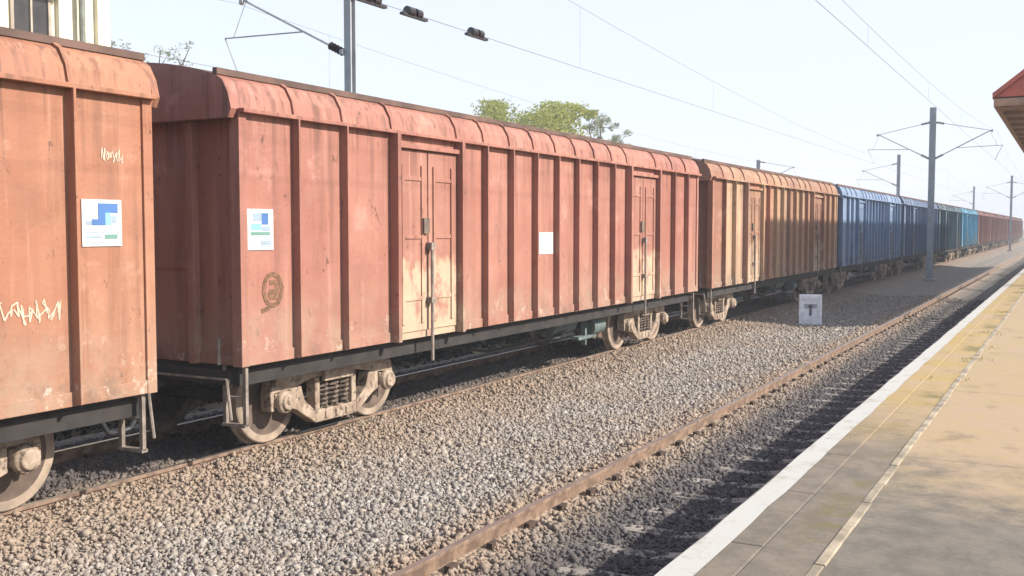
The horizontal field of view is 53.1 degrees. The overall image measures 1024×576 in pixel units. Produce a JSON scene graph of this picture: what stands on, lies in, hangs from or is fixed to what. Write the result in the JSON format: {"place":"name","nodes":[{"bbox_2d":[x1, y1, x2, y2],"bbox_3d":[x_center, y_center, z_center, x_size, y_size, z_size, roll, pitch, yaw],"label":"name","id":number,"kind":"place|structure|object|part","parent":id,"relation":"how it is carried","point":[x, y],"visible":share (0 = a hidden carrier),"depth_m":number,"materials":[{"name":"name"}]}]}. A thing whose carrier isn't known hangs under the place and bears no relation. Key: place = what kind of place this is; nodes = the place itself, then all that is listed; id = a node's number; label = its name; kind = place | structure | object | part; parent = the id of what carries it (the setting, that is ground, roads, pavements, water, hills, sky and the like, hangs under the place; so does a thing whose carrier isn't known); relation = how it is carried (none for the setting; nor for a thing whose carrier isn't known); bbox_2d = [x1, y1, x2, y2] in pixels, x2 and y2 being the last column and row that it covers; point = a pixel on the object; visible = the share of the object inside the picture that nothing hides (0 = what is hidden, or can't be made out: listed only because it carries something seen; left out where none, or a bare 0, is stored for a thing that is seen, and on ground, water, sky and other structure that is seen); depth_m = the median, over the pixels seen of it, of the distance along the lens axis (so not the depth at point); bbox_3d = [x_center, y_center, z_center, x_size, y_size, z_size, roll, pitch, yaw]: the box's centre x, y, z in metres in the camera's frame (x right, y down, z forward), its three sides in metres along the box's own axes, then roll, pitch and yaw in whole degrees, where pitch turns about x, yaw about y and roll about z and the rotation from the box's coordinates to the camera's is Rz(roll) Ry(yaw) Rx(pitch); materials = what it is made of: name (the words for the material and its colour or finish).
{"place":"outdoors","nodes":[
{"label":"outdoors","id":0,"kind":"place"},
{"bbox_2d":[0,0,110,46],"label":"apartment house","id":1,"kind":"structure","parent":0,"point":[87,21],"depth_m":29.67,"materials":[{"name":"beige paint"}]},
{"bbox_2d":[9,0,51,35],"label":"window","id":2,"kind":"structure","parent":1,"relation":"in","point":[35,16],"depth_m":28.89,"materials":[{"name":"glass"}]},
{"bbox_2d":[54,229,1023,442],"bbox_3d":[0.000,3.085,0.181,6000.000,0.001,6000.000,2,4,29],"label":"ground","id":3,"kind":"structure","parent":0,"point":[216,405],"depth_m":22.57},
{"bbox_2d":[110,39,193,65],"bbox_3d":[-13.470,-4.091,37.964,3.520,9.921,2.620,-2,4,-25],"label":"leafy tree","id":4,"kind":"object","parent":3,"relation":"on","point":[160,51],"visible":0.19,"depth_m":37.70,"materials":[{"name":"green plant"}]},
{"bbox_2d":[225,0,355,92],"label":"catenary mast","id":5,"kind":"object","parent":3,"relation":"on","point":[348,51],"visible":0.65,"depth_m":20.21,"materials":[{"name":"metal"}]},
{"bbox_2d":[146,0,959,201],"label":"overhead line","id":6,"kind":"object","parent":5,"relation":"hanging from","point":[478,85],"visible":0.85,"depth_m":31.25,"materials":[{"name":"black metal"}]},
{"bbox_2d":[53,289,772,441],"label":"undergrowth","id":7,"kind":"object","parent":3,"relation":"on","point":[441,352],"depth_m":23.76,"materials":[{"name":"green plant"}]},
{"bbox_2d":[0,238,1023,575],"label":"ballast bed","id":8,"kind":"object","parent":3,"relation":"on","point":[956,272],"visible":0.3,"depth_m":12.95,"materials":[{"name":"grey gravel"}]},
{"bbox_2d":[0,291,984,575],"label":"ballast stones","id":9,"kind":"object","parent":8,"relation":"on","point":[682,395],"visible":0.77,"depth_m":11.28,"materials":[{"name":"grey gravel"}]},
{"bbox_2d":[0,239,1022,517],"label":"railway track","id":10,"kind":"structure","parent":8,"relation":"on","point":[100,447],"depth_m":13.36,"materials":[{"name":"metal"}]},
{"bbox_2d":[0,26,159,511],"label":"goods wagon","id":11,"kind":"object","parent":10,"relation":"on","point":[77,310],"visible":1,"depth_m":8.78,"materials":[{"name":"orange paint"}]},
{"bbox_2d":[125,63,701,443],"bbox_3d":[-0.652,-0.670,17.674,3.370,4.313,15.770,2,4,29],"label":"goods wagon","id":12,"kind":"object","parent":10,"relation":"on","point":[312,242],"visible":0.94,"depth_m":12.59,"materials":[{"name":"pink paint"}]},
{"bbox_3d":[-1.085,-0.414,13.525,0.125,2.745,1.430,2,4,29],"label":"door","id":13,"kind":"part","parent":12,"relation":"part of","materials":[{"name":"pink paint"}]},
{"bbox_3d":[2.612,-0.809,20.280,0.125,2.745,1.430,2,4,29],"label":"door","id":14,"kind":"part","parent":12,"relation":"part of","materials":[{"name":"pink paint"}]},
{"bbox_2d":[664,158,839,327],"bbox_3d":[6.876,-1.475,31.428,3.370,4.313,15.770,2,4,29],"label":"goods wagon","id":15,"kind":"object","parent":10,"relation":"on","point":[762,232],"visible":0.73,"depth_m":27.78,"materials":[{"name":"paint"}]},
{"bbox_3d":[6.442,-1.219,27.279,0.125,2.745,1.430,2,4,29],"label":"door","id":16,"kind":"part","parent":15,"relation":"part of","materials":[{"name":"brown paint"}]},
{"bbox_3d":[10.139,-1.614,34.034,0.125,2.745,1.430,2,4,29],"label":"door","id":17,"kind":"part","parent":15,"relation":"part of","materials":[{"name":"brown paint"}]},
{"bbox_2d":[781,184,902,292],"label":"goods wagon","id":18,"kind":"object","parent":10,"relation":"on","point":[868,231],"visible":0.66,"depth_m":42.25,"materials":[{"name":"blue paint"}]},
{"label":"door","id":19,"kind":"part","parent":18,"relation":"part of","materials":[{"name":"blue paint"}]},
{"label":"door","id":20,"kind":"part","parent":18,"relation":"part of","materials":[{"name":"blue paint"}]},
{"bbox_2d":[855,196,937,275],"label":"goods wagon","id":21,"kind":"object","parent":10,"relation":"on","point":[913,245],"visible":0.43,"depth_m":55.31,"materials":[{"name":"blue paint"}]},
{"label":"door","id":22,"kind":"part","parent":21,"relation":"part of","materials":[{"name":"blue paint"}]},
{"bbox_2d":[905,202,962,264],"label":"goods wagon","id":23,"kind":"object","parent":10,"relation":"on","point":[949,231],"visible":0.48,"depth_m":70.53,"materials":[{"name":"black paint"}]},
{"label":"door","id":24,"kind":"part","parent":23,"relation":"part of","materials":[{"name":"teal paint"}]},
{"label":"door","id":25,"kind":"part","parent":23,"relation":"part of","materials":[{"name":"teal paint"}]},
{"bbox_2d":[952,207,978,259],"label":"goods wagon","id":26,"kind":"object","parent":10,"relation":"on","point":[969,228],"visible":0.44,"depth_m":84.26,"materials":[{"name":"blue metal"}]},
{"bbox_2d":[961,210,990,254],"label":"goods wagon","id":27,"kind":"object","parent":10,"relation":"on","point":[984,218],"visible":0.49,"depth_m":98.07,"materials":[{"name":"red paint"}]},
{"bbox_2d":[982,212,999,251],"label":"goods wagon","id":28,"kind":"object","parent":10,"relation":"on","point":[994,228],"visible":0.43,"depth_m":112.05,"materials":[{"name":"red paint"}]},
{"bbox_2d":[992,214,1007,248],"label":"goods wagon","id":29,"kind":"object","parent":10,"relation":"on","point":[1003,227],"visible":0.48,"depth_m":125.51,"materials":[{"name":"red paint"}]},
{"bbox_2d":[1001,216,1013,246],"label":"goods wagon","id":30,"kind":"object","parent":10,"relation":"on","point":[1007,239],"visible":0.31,"depth_m":136.49,"materials":[{"name":"red paint"}]},
{"bbox_2d":[1008,217,1018,244],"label":"goods wagon","id":31,"kind":"object","parent":10,"relation":"on","point":[1015,228],"visible":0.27,"depth_m":153.53,"materials":[{"name":"red paint"}]},
{"bbox_2d":[1013,218,1022,243],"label":"goods wagon","id":32,"kind":"object","parent":10,"relation":"on","point":[1020,231],"visible":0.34,"depth_m":167.52,"materials":[{"name":"red paint"}]},
{"bbox_2d":[389,253,1023,575],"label":"railway track","id":33,"kind":"structure","parent":8,"relation":"on","point":[491,533],"depth_m":10.99,"materials":[{"name":"brown metal"}]},
{"bbox_2d":[798,294,821,324],"bbox_3d":[8.180,0.719,28.097,0.660,1.080,0.280,1,3,13],"label":"trackside marker","id":34,"kind":"object","parent":8,"relation":"on","point":[810,308],"visible":0.75,"depth_m":27.99,"materials":[{"name":"white paint"}]},
{"bbox_2d":[470,98,583,134],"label":"leafy tree","id":35,"kind":"object","parent":3,"relation":"on","point":[492,109],"visible":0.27,"depth_m":60.38,"materials":[{"name":"green plant"}]},
{"bbox_2d":[497,100,599,136],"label":"leafy tree","id":36,"kind":"object","parent":3,"relation":"on","point":[576,109],"visible":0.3,"depth_m":64.14,"materials":[{"name":"green plant"}]},
{"bbox_2d":[582,113,632,144],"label":"leafy tree","id":37,"kind":"object","parent":3,"relation":"on","point":[599,125],"visible":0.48,"depth_m":73.79,"materials":[{"name":"green plant"}]},
{"bbox_2d":[756,160,799,176],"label":"catenary mast","id":38,"kind":"object","parent":3,"relation":"on","point":[758,164],"visible":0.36,"depth_m":81.06,"materials":[{"name":"metal"}]},
{"bbox_2d":[857,154,900,195],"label":"catenary mast","id":39,"kind":"object","parent":3,"relation":"on","point":[898,163],"visible":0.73,"depth_m":83.68,"materials":[{"name":"metal"}]},
{"bbox_2d":[735,278,1023,575],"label":"platform","id":40,"kind":"structure","parent":3,"relation":"on","point":[948,500],"depth_m":6.38,"materials":[{"name":"concrete"}]},
{"bbox_2d":[694,273,1023,575],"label":"platform coping","id":41,"kind":"object","parent":40,"relation":"on","point":[739,552],"visible":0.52,"depth_m":6.82,"materials":[{"name":"beige concrete"}]},
{"bbox_2d":[654,269,1023,575],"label":"painted line","id":42,"kind":"object","parent":41,"relation":"on","point":[694,559],"visible":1,"depth_m":6.80,"materials":[{"name":"white paint"}]},
{"bbox_2d":[737,279,1023,575],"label":"platform edge paving","id":43,"kind":"structure","parent":40,"relation":"on","point":[799,542],"depth_m":6.77,"materials":[{"name":"beige concrete"}]},
{"bbox_2d":[805,292,1023,575],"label":"platform kerb strip","id":44,"kind":"object","parent":40,"relation":"on","point":[831,549],"visible":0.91,"depth_m":6.69,"materials":[{"name":"beige concrete"}]},
{"bbox_2d":[992,69,1023,152],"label":"platform shelter","id":45,"kind":"object","parent":40,"relation":"on","point":[1008,97],"visible":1,"depth_m":28.13,"materials":[{"name":"paint"}]},
{"bbox_2d":[868,107,1002,281],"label":"catenary mast","id":46,"kind":"object","parent":3,"relation":"on","point":[932,123],"visible":0.97,"depth_m":51.14,"materials":[{"name":"metal"}]},
{"bbox_2d":[356,0,1022,211],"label":"overhead line","id":47,"kind":"object","parent":46,"relation":"hanging from","point":[412,12],"visible":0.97,"depth_m":17.27,"materials":[{"name":"black metal"}]},
{"bbox_2d":[816,0,1018,177],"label":"overhead line","id":48,"kind":"object","parent":46,"relation":"hanging from","point":[906,80],"visible":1,"depth_m":23.03,"materials":[{"name":"grey metal"}]},
{"bbox_2d":[949,186,974,209],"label":"catenary mast","id":49,"kind":"object","parent":3,"relation":"on","point":[973,203],"visible":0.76,"depth_m":147.67,"materials":[{"name":"metal"}]},
{"bbox_2d":[982,176,1023,250],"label":"catenary mast","id":50,"kind":"object","parent":3,"relation":"on","point":[1011,197],"visible":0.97,"depth_m":117.58,"materials":[{"name":"metal"}]},
{"bbox_2d":[110,0,1023,228],"label":"sky","id":51,"kind":"structure","parent":0,"point":[793,59],"materials":[{"name":"white"}]}
]}

